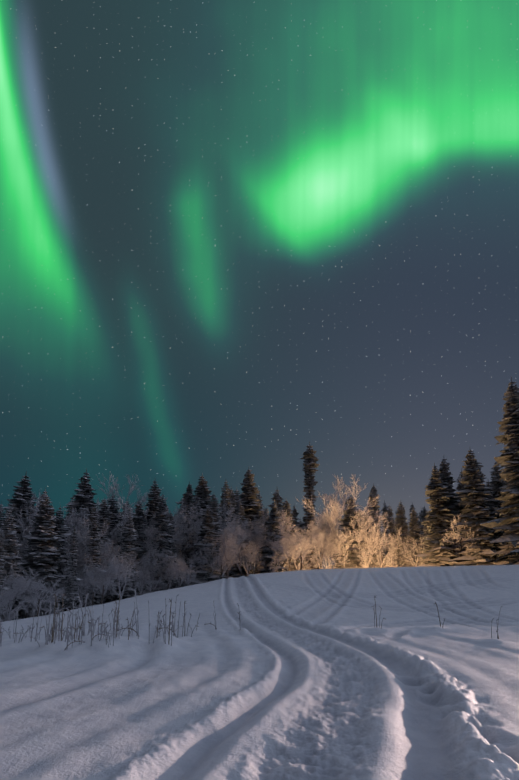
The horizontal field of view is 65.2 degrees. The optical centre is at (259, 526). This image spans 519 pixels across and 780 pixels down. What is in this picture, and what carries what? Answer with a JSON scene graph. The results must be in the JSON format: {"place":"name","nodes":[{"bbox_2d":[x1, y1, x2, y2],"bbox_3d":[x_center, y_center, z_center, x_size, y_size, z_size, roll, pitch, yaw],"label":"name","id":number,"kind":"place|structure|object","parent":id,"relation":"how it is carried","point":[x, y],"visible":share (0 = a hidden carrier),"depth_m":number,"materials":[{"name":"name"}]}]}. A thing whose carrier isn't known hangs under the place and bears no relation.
{"place":"outdoors","nodes":[
{"label":"outdoors","id":0,"kind":"place"},
{"bbox_2d":[0,565,518,779],"bbox_3d":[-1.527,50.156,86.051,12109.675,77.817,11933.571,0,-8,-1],"label":"snow ground","id":1,"kind":"structure","parent":0,"point":[315,674],"depth_m":3.82,"materials":[{"name":"white snow"}]},
{"bbox_2d":[0,530,9,620],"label":"spruce","id":2,"kind":"object","parent":1,"relation":"on","point":[2,550],"visible":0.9,"depth_m":14.20,"materials":[{"name":"green plant"}]},
{"bbox_2d":[0,581,15,609],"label":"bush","id":3,"kind":"object","parent":1,"relation":"on","point":[7,595],"visible":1,"depth_m":12.04,"materials":[{"name":"white plant"}]},
{"bbox_2d":[0,511,25,620],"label":"spruce","id":4,"kind":"object","parent":1,"relation":"on","point":[11,546],"visible":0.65,"depth_m":16.74,"materials":[{"name":"green plant"}]},
{"bbox_2d":[0,581,30,621],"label":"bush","id":5,"kind":"object","parent":1,"relation":"on","point":[12,611],"visible":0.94,"depth_m":12.71,"materials":[{"name":"white plant"}]},
{"bbox_2d":[2,562,31,621],"bbox_3d":[-9.967,2.802,16.063,2.237,2.837,1.554,-8,-10,41],"label":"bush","id":6,"kind":"object","parent":1,"relation":"on","point":[12,586],"visible":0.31,"depth_m":16.02,"materials":[{"name":"white plant"}]},
{"bbox_2d":[0,471,38,618],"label":"spruce","id":7,"kind":"object","parent":1,"relation":"on","point":[23,493],"visible":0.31,"depth_m":23.37,"materials":[{"name":"green plant"}]},
{"bbox_2d":[13,606,32,642],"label":"weed","id":8,"kind":"object","parent":1,"relation":"on","point":[15,633],"visible":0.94,"depth_m":5.73,"materials":[{"name":"brown plant"}]},
{"bbox_2d":[17,570,42,617],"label":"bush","id":9,"kind":"object","parent":1,"relation":"on","point":[25,595],"visible":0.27,"depth_m":17.00,"materials":[{"name":"white plant"}]},
{"bbox_2d":[22,598,42,616],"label":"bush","id":10,"kind":"object","parent":1,"relation":"on","point":[33,606],"visible":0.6,"depth_m":15.15,"materials":[{"name":"white plant"}]},
{"bbox_2d":[0,492,70,577],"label":"tree","id":11,"kind":"object","parent":1,"relation":"on","point":[23,524],"visible":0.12,"depth_m":21.77,"materials":[{"name":"grey plant"}]},
{"bbox_2d":[11,569,66,616],"bbox_3d":[-7.296,2.226,13.212,1.951,1.888,1.356,-2,-7,22],"label":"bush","id":12,"kind":"object","parent":1,"relation":"on","point":[27,583],"visible":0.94,"depth_m":13.14,"materials":[{"name":"white plant"}]},
{"bbox_2d":[16,493,62,618],"bbox_3d":[-9.880,1.329,18.472,2.619,5.977,2.757,-5,-10,35],"label":"spruce","id":13,"kind":"object","parent":1,"relation":"on","point":[42,555],"visible":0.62,"depth_m":18.30,"materials":[{"name":"green plant"}]},
{"bbox_2d":[14,515,69,573],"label":"tree","id":14,"kind":"object","parent":1,"relation":"on","point":[31,552],"depth_m":21.59,"materials":[{"name":"grey plant"}]},
{"bbox_2d":[41,594,59,644],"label":"weed","id":15,"kind":"object","parent":1,"relation":"on","point":[55,621],"visible":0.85,"depth_m":5.35,"materials":[{"name":"brown plant"}]},
{"bbox_2d":[41,595,60,613],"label":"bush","id":16,"kind":"object","parent":1,"relation":"on","point":[48,608],"visible":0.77,"depth_m":15.49,"materials":[{"name":"white plant"}]},
{"bbox_2d":[47,504,80,612],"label":"spruce","id":17,"kind":"object","parent":1,"relation":"on","point":[60,532],"visible":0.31,"depth_m":19.64,"materials":[{"name":"green plant"}]},
{"bbox_2d":[58,593,75,641],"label":"weed","id":18,"kind":"object","parent":1,"relation":"on","point":[61,621],"visible":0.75,"depth_m":5.50,"materials":[{"name":"brown plant"}]},
{"bbox_2d":[61,526,81,610],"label":"spruce","id":19,"kind":"object","parent":1,"relation":"on","point":[72,574],"visible":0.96,"depth_m":16.14,"materials":[{"name":"green plant"}]},
{"bbox_2d":[52,507,96,611],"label":"tree","id":20,"kind":"object","parent":1,"relation":"on","point":[73,519],"visible":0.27,"depth_m":23.27,"materials":[{"name":"grey plant"}]},
{"bbox_2d":[65,608,84,649],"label":"weed","id":21,"kind":"object","parent":1,"relation":"on","point":[66,648],"visible":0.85,"depth_m":5.13,"materials":[{"name":"brown plant"}]},
{"bbox_2d":[64,468,98,608],"bbox_3d":[-11.525,1.173,26.714,4.164,10.337,4.383,2,-8,-3],"label":"spruce","id":22,"kind":"object","parent":1,"relation":"on","point":[84,495],"visible":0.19,"depth_m":26.89,"materials":[{"name":"green plant"}]},
{"bbox_2d":[75,583,90,608],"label":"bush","id":23,"kind":"object","parent":1,"relation":"on","point":[80,595],"visible":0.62,"depth_m":16.71,"materials":[{"name":"white plant"}]},
{"bbox_2d":[60,518,110,586],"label":"tree","id":24,"kind":"object","parent":1,"relation":"on","point":[85,535],"visible":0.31,"depth_m":21.64,"materials":[{"name":"grey plant"}]},
{"bbox_2d":[62,555,114,599],"bbox_3d":[-8.587,2.918,20.465,2.630,3.400,2.924,3,-8,-28],"label":"shrub","id":25,"kind":"object","parent":1,"relation":"on","point":[83,572],"visible":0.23,"depth_m":20.23,"materials":[{"name":"white plant"}]},
{"bbox_2d":[76,564,107,605],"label":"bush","id":26,"kind":"object","parent":1,"relation":"on","point":[89,585],"visible":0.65,"depth_m":17.49,"materials":[{"name":"white plant"}]},
{"bbox_2d":[83,505,104,606],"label":"spruce","id":27,"kind":"object","parent":1,"relation":"on","point":[94,552],"visible":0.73,"depth_m":20.20,"materials":[{"name":"green plant"}]},
{"bbox_2d":[64,499,126,608],"bbox_3d":[-10.434,2.034,24.808,6.001,8.045,4.170,7,-9,-34],"label":"tree","id":28,"kind":"object","parent":1,"relation":"on","point":[115,531],"visible":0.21,"depth_m":25.71,"materials":[{"name":"grey plant"}]},
{"bbox_2d":[95,498,114,604],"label":"spruce","id":29,"kind":"object","parent":1,"relation":"on","point":[104,511],"visible":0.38,"depth_m":23.29,"materials":[{"name":"green plant"}]},
{"bbox_2d":[83,552,131,603],"bbox_3d":[-6.460,2.315,17.207,2.024,2.459,1.407,1,-7,-18],"label":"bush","id":30,"kind":"object","parent":1,"relation":"on","point":[120,569],"visible":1,"depth_m":17.21,"materials":[{"name":"white plant"}]},
{"bbox_2d":[98,594,120,637],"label":"weed","id":31,"kind":"object","parent":1,"relation":"on","point":[118,611],"visible":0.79,"depth_m":5.69,"materials":[{"name":"brown plant"}]},
{"bbox_2d":[99,494,123,602],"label":"spruce","id":32,"kind":"object","parent":1,"relation":"on","point":[113,509],"visible":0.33,"depth_m":26.72,"materials":[{"name":"green plant"}]},
{"bbox_2d":[82,540,142,602],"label":"tree","id":33,"kind":"object","parent":1,"relation":"on","point":[109,551],"visible":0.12,"depth_m":21.98,"materials":[{"name":"grey plant"}]},
{"bbox_2d":[101,551,139,599],"bbox_3d":[-6.567,2.502,19.608,2.213,2.716,1.991,-6,-10,35],"label":"shrub","id":34,"kind":"object","parent":1,"relation":"on","point":[127,573],"visible":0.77,"depth_m":19.45,"materials":[{"name":"white plant"}]},
{"bbox_2d":[108,510,138,599],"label":"spruce","id":35,"kind":"object","parent":1,"relation":"on","point":[130,536],"visible":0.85,"depth_m":21.52,"materials":[{"name":"green plant"}]},
{"bbox_2d":[118,500,132,545],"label":"spruce","id":36,"kind":"object","parent":1,"relation":"on","point":[128,505],"visible":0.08,"depth_m":64.20,"materials":[{"name":"green plant"}]},
{"bbox_2d":[117,587,139,638],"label":"weed","id":37,"kind":"object","parent":1,"relation":"on","point":[135,618],"visible":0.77,"depth_m":6.00,"materials":[{"name":"brown plant"}]},
{"bbox_2d":[111,499,153,595],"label":"spruce","id":38,"kind":"object","parent":1,"relation":"on","point":[139,518],"visible":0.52,"depth_m":25.05,"materials":[{"name":"green plant"}]},
{"bbox_2d":[113,507,162,557],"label":"tree","id":39,"kind":"object","parent":1,"relation":"on","point":[151,530],"visible":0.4,"depth_m":24.86,"materials":[{"name":"white plant"}]},
{"bbox_2d":[131,567,157,594],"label":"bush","id":40,"kind":"object","parent":1,"relation":"on","point":[140,576],"visible":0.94,"depth_m":21.50,"materials":[{"name":"white plant"}]},
{"bbox_2d":[96,471,198,545],"bbox_3d":[-9.318,1.243,29.420,8.215,10.663,5.992,-5,-9,31],"label":"tree","id":41,"kind":"object","parent":1,"relation":"on","point":[143,499],"visible":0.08,"depth_m":29.31,"materials":[{"name":"grey plant"}]},
{"bbox_2d":[136,554,168,593],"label":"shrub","id":42,"kind":"object","parent":1,"relation":"on","point":[147,571],"visible":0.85,"depth_m":22.97,"materials":[{"name":"white plant"}]},
{"bbox_2d":[135,545,172,587],"bbox_3d":[-6.452,2.853,24.389,2.642,3.643,2.221,5,-10,-26],"label":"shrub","id":43,"kind":"object","parent":1,"relation":"on","point":[153,563],"visible":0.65,"depth_m":24.24,"materials":[{"name":"white plant"}]},
{"bbox_2d":[144,481,177,587],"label":"spruce","id":44,"kind":"object","parent":1,"relation":"on","point":[152,504],"visible":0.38,"depth_m":28.07,"materials":[{"name":"green plant"}]},
{"bbox_2d":[147,495,176,591],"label":"spruce","id":45,"kind":"object","parent":1,"relation":"on","point":[163,520],"visible":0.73,"depth_m":25.04,"materials":[{"name":"green plant"}]},
{"bbox_2d":[145,509,182,549],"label":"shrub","id":46,"kind":"object","parent":1,"relation":"on","point":[153,521],"visible":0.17,"depth_m":27.33,"materials":[{"name":"white plant"}]},
{"bbox_2d":[159,598,176,645],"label":"weed","id":47,"kind":"object","parent":1,"relation":"on","point":[169,626],"visible":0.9,"depth_m":5.57,"materials":[{"name":"brown plant"}]},
{"bbox_2d":[155,552,184,589],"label":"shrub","id":48,"kind":"object","parent":1,"relation":"on","point":[170,565],"visible":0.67,"depth_m":23.60,"materials":[{"name":"white plant"}]},
{"bbox_2d":[167,510,178,587],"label":"spruce","id":49,"kind":"object","parent":1,"relation":"on","point":[172,528],"visible":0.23,"depth_m":26.37,"materials":[{"name":"green plant"}]},
{"bbox_2d":[170,558,193,586],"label":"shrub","id":50,"kind":"object","parent":1,"relation":"on","point":[181,570],"visible":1,"depth_m":22.25,"materials":[{"name":"white plant"}]},
{"bbox_2d":[177,481,196,586],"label":"spruce","id":51,"kind":"object","parent":1,"relation":"on","point":[188,497],"visible":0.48,"depth_m":29.80,"materials":[{"name":"green plant"}]},
{"bbox_2d":[155,503,223,587],"bbox_3d":[-5.233,1.813,29.030,5.299,7.311,7.280,-9,-12,49],"label":"tree","id":52,"kind":"object","parent":1,"relation":"on","point":[188,529],"visible":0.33,"depth_m":28.50,"materials":[{"name":"grey plant"}]},
{"bbox_2d":[179,562,199,585],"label":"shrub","id":53,"kind":"object","parent":1,"relation":"on","point":[188,579],"visible":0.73,"depth_m":23.16,"materials":[{"name":"white plant"}]},
{"bbox_2d":[172,496,209,584],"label":"tree","id":54,"kind":"object","parent":1,"relation":"on","point":[182,508],"visible":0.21,"depth_m":30.96,"materials":[{"name":"grey plant"}]},
{"bbox_2d":[180,475,215,584],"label":"spruce","id":55,"kind":"object","parent":1,"relation":"on","point":[203,496],"visible":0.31,"depth_m":32.97,"materials":[{"name":"green plant"}]},
{"bbox_2d":[187,543,226,579],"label":"bush","id":56,"kind":"object","parent":1,"relation":"on","point":[204,559],"visible":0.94,"depth_m":25.71,"materials":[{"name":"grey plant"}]},
{"bbox_2d":[190,508,225,583],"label":"spruce","id":57,"kind":"object","parent":1,"relation":"on","point":[206,531],"visible":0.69,"depth_m":26.32,"materials":[{"name":"green plant"}]},
{"bbox_2d":[209,495,223,572],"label":"spruce","id":58,"kind":"object","parent":1,"relation":"on","point":[214,504],"visible":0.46,"depth_m":27.94,"materials":[{"name":"green plant"}]},
{"bbox_2d":[197,511,248,549],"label":"frosted tree","id":59,"kind":"object","parent":1,"relation":"on","point":[236,531],"visible":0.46,"depth_m":28.46,"materials":[{"name":"white plant"}]},
{"bbox_2d":[203,530,246,578],"bbox_3d":[-2.239,2.018,26.115,2.672,3.651,3.179,-1,-8,10],"label":"bush","id":60,"kind":"object","parent":1,"relation":"on","point":[227,553],"visible":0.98,"depth_m":26.05,"materials":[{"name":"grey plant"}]},
{"bbox_2d":[217,482,234,578],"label":"spruce","id":61,"kind":"object","parent":1,"relation":"on","point":[226,495],"visible":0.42,"depth_m":33.21,"materials":[{"name":"green plant"}]},
{"bbox_2d":[196,502,261,575],"bbox_3d":[-2.490,1.480,32.632,6.463,7.150,4.699,0,-8,1],"label":"tree","id":62,"kind":"object","parent":1,"relation":"on","point":[224,511],"visible":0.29,"depth_m":31.66,"materials":[{"name":"grey plant"}]},
{"bbox_2d":[220,550,237,578],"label":"bush","id":63,"kind":"object","parent":1,"relation":"on","point":[235,559],"visible":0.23,"depth_m":27.46,"materials":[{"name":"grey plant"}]},
{"bbox_2d":[229,486,237,530],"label":"spruce","id":64,"kind":"object","parent":1,"relation":"on","point":[231,498],"visible":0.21,"depth_m":43.77,"materials":[{"name":"green plant"}]},
{"bbox_2d":[221,513,251,575],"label":"tree","id":65,"kind":"object","parent":1,"relation":"on","point":[234,525],"visible":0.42,"depth_m":30.04,"materials":[{"name":"white plant"}]},
{"bbox_2d":[227,501,256,577],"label":"spruce","id":66,"kind":"object","parent":1,"relation":"on","point":[235,573],"visible":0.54,"depth_m":31.63,"materials":[{"name":"green plant"}]},
{"bbox_2d":[238,539,260,575],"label":"bush","id":67,"kind":"object","parent":1,"relation":"on","point":[247,555],"visible":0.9,"depth_m":29.09,"materials":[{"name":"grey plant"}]},
{"bbox_2d":[235,470,265,573],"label":"spruce","id":68,"kind":"object","parent":1,"relation":"on","point":[249,500],"visible":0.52,"depth_m":35.11,"materials":[{"name":"green plant"}]},
{"bbox_2d":[248,544,266,573],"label":"bush","id":69,"kind":"object","parent":1,"relation":"on","point":[255,561],"visible":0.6,"depth_m":30.27,"materials":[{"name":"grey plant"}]},
{"bbox_2d":[235,511,292,566],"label":"bare tree","id":70,"kind":"object","parent":1,"relation":"on","point":[257,530],"visible":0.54,"depth_m":31.48,"materials":[{"name":"white plant"}]},
{"bbox_2d":[246,529,292,558],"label":"tree","id":71,"kind":"object","parent":1,"relation":"on","point":[257,536],"visible":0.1,"depth_m":33.52,"materials":[{"name":"white plant"}]},
{"bbox_2d":[257,500,288,572],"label":"spruce","id":72,"kind":"object","parent":1,"relation":"on","point":[272,524],"visible":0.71,"depth_m":30.83,"materials":[{"name":"green plant"}]},
{"bbox_2d":[268,490,283,527],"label":"spruce","id":73,"kind":"object","parent":1,"relation":"on","point":[277,498],"visible":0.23,"depth_m":50.35,"materials":[{"name":"green plant"}]},
{"bbox_2d":[263,531,290,571],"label":"tree","id":74,"kind":"object","parent":1,"relation":"on","point":[274,542],"visible":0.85,"depth_m":29.86,"materials":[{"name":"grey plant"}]},
{"bbox_2d":[280,536,300,570],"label":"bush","id":75,"kind":"object","parent":1,"relation":"on","point":[290,552],"visible":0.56,"depth_m":32.08,"materials":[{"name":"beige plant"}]},
{"bbox_2d":[278,501,303,570],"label":"spruce","id":76,"kind":"object","parent":1,"relation":"on","point":[286,506],"visible":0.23,"depth_m":41.59,"materials":[{"name":"green plant"}]},
{"bbox_2d":[275,509,307,571],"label":"tree","id":77,"kind":"object","parent":1,"relation":"on","point":[284,521],"visible":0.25,"depth_m":37.81,"materials":[{"name":"white plant"}]},
{"bbox_2d":[291,505,299,566],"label":"spruce","id":78,"kind":"object","parent":1,"relation":"on","point":[295,515],"visible":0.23,"depth_m":47.08,"materials":[{"name":"green plant"}]},
{"bbox_2d":[279,522,319,569],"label":"tree","id":79,"kind":"object","parent":1,"relation":"on","point":[295,559],"visible":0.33,"depth_m":36.22,"materials":[{"name":"white plant"}]},
{"bbox_2d":[283,535,319,570],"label":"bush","id":80,"kind":"object","parent":1,"relation":"on","point":[308,565],"visible":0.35,"depth_m":39.16,"materials":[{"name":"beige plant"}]},
{"bbox_2d":[283,523,324,569],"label":"tree","id":81,"kind":"object","parent":1,"relation":"on","point":[303,542],"visible":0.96,"depth_m":30.85,"materials":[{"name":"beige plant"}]},
{"bbox_2d":[300,441,319,569],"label":"spruce","id":82,"kind":"object","parent":1,"relation":"on","point":[309,463],"visible":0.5,"depth_m":45.92,"materials":[{"name":"green plant"}]},
{"bbox_2d":[301,505,337,568],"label":"frosted tree","id":83,"kind":"object","parent":1,"relation":"on","point":[320,530],"visible":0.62,"depth_m":41.47,"materials":[{"name":"white plant"}]},
{"bbox_2d":[308,529,343,568],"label":"tree","id":84,"kind":"object","parent":1,"relation":"on","point":[326,546],"visible":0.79,"depth_m":40.05,"materials":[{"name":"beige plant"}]},
{"bbox_2d":[313,509,345,567],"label":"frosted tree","id":85,"kind":"object","parent":1,"relation":"on","point":[327,524],"visible":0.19,"depth_m":43.97,"materials":[{"name":"white plant"}]},
{"bbox_2d":[296,474,389,542],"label":"tree","id":86,"kind":"object","parent":1,"relation":"on","point":[328,517],"visible":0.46,"depth_m":42.13,"materials":[{"name":"white plant"}]},
{"bbox_2d":[328,536,357,568],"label":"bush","id":87,"kind":"object","parent":1,"relation":"on","point":[339,550],"visible":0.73,"depth_m":40.57,"materials":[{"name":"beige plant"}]},
{"bbox_2d":[327,495,377,568],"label":"spruce","id":88,"kind":"object","parent":1,"relation":"on","point":[354,562],"visible":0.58,"depth_m":41.42,"materials":[{"name":"green plant"}]},
{"bbox_2d":[336,508,387,565],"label":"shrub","id":89,"kind":"object","parent":1,"relation":"on","point":[359,536],"visible":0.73,"depth_m":40.72,"materials":[{"name":"white plant"}]},
{"bbox_2d":[357,548,378,567],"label":"shrub","id":90,"kind":"object","parent":1,"relation":"on","point":[363,557],"visible":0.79,"depth_m":39.26,"materials":[{"name":"white plant"}]},
{"bbox_2d":[364,485,383,555],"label":"spruce","id":91,"kind":"object","parent":1,"relation":"on","point":[375,496],"visible":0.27,"depth_m":45.03,"materials":[{"name":"green plant"}]},
{"bbox_2d":[368,510,388,567],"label":"spruce","id":92,"kind":"object","parent":1,"relation":"on","point":[375,560],"visible":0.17,"depth_m":42.27,"materials":[{"name":"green plant"}]},
{"bbox_2d":[357,514,401,567],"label":"shrub","id":93,"kind":"object","parent":1,"relation":"on","point":[371,532],"visible":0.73,"depth_m":40.32,"materials":[{"name":"white plant"}]},
{"bbox_2d":[380,500,392,561],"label":"spruce","id":94,"kind":"object","parent":1,"relation":"on","point":[385,508],"visible":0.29,"depth_m":76.35,"materials":[{"name":"green plant"}]},
{"bbox_2d":[386,503,393,564],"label":"spruce","id":95,"kind":"object","parent":1,"relation":"on","point":[390,514],"visible":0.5,"depth_m":46.00,"materials":[{"name":"green plant"}]},
{"bbox_2d":[382,548,403,567],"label":"shrub","id":96,"kind":"object","parent":1,"relation":"on","point":[393,560],"visible":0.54,"depth_m":39.06,"materials":[{"name":"white plant"}]},
{"bbox_2d":[389,502,411,566],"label":"spruce","id":97,"kind":"object","parent":1,"relation":"on","point":[401,520],"visible":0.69,"depth_m":40.73,"materials":[{"name":"green plant"}]},
{"bbox_2d":[398,536,427,566],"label":"frosted bush","id":98,"kind":"object","parent":1,"relation":"on","point":[414,548],"visible":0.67,"depth_m":38.45,"materials":[{"name":"white plant"}]},
{"bbox_2d":[404,509,422,566],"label":"spruce","id":99,"kind":"object","parent":1,"relation":"on","point":[414,532],"visible":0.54,"depth_m":39.94,"materials":[{"name":"green plant"}]},
{"bbox_2d":[418,514,427,564],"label":"spruce","id":100,"kind":"object","parent":1,"relation":"on","point":[424,534],"visible":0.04,"depth_m":38.62,"materials":[{"name":"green plant"}]},
{"bbox_2d":[420,506,428,540],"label":"spruce","id":101,"kind":"object","parent":1,"relation":"on","point":[424,514],"visible":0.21,"depth_m":42.86,"materials":[{"name":"green plant"}]},
{"bbox_2d":[412,463,462,566],"bbox_3d":[16.180,-0.604,36.935,4.598,10.828,4.544,1,-9,4],"label":"spruce","id":102,"kind":"object","parent":1,"relation":"on","point":[437,522],"visible":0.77,"depth_m":36.56,"materials":[{"name":"green plant"}]},
{"bbox_2d":[426,459,463,557],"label":"spruce","id":103,"kind":"object","parent":1,"relation":"on","point":[448,481],"visible":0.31,"depth_m":38.49,"materials":[{"name":"green plant"}]},
{"bbox_2d":[440,513,478,557],"bbox_3d":[17.575,1.767,35.718,3.527,6.036,2.965,-4,-10,23],"label":"frosted bush","id":104,"kind":"object","parent":1,"relation":"on","point":[457,535],"visible":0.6,"depth_m":35.54,"materials":[{"name":"white plant"}]},
{"bbox_2d":[456,468,466,528],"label":"spruce","id":105,"kind":"object","parent":1,"relation":"on","point":[458,488],"visible":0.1,"depth_m":40.04,"materials":[{"name":"green plant"}]},
{"bbox_2d":[450,450,514,565],"bbox_3d":[19.361,-1.420,35.768,5.122,11.932,5.391,-9,-12,44],"label":"spruce","id":106,"kind":"object","parent":1,"relation":"on","point":[474,493],"visible":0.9,"depth_m":35.16,"materials":[{"name":"green plant"}]},
{"bbox_2d":[486,460,512,564],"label":"spruce","id":107,"kind":"object","parent":1,"relation":"on","point":[496,483],"visible":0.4,"depth_m":35.84,"materials":[{"name":"green plant"}]},
{"bbox_2d":[480,376,518,564],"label":"spruce","id":108,"kind":"object","parent":1,"relation":"on","point":[509,508],"visible":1,"depth_m":30.86,"materials":[{"name":"green plant"}]},
{"bbox_2d":[0,0,518,568],"label":"sky","id":109,"kind":"structure","parent":0,"point":[236,236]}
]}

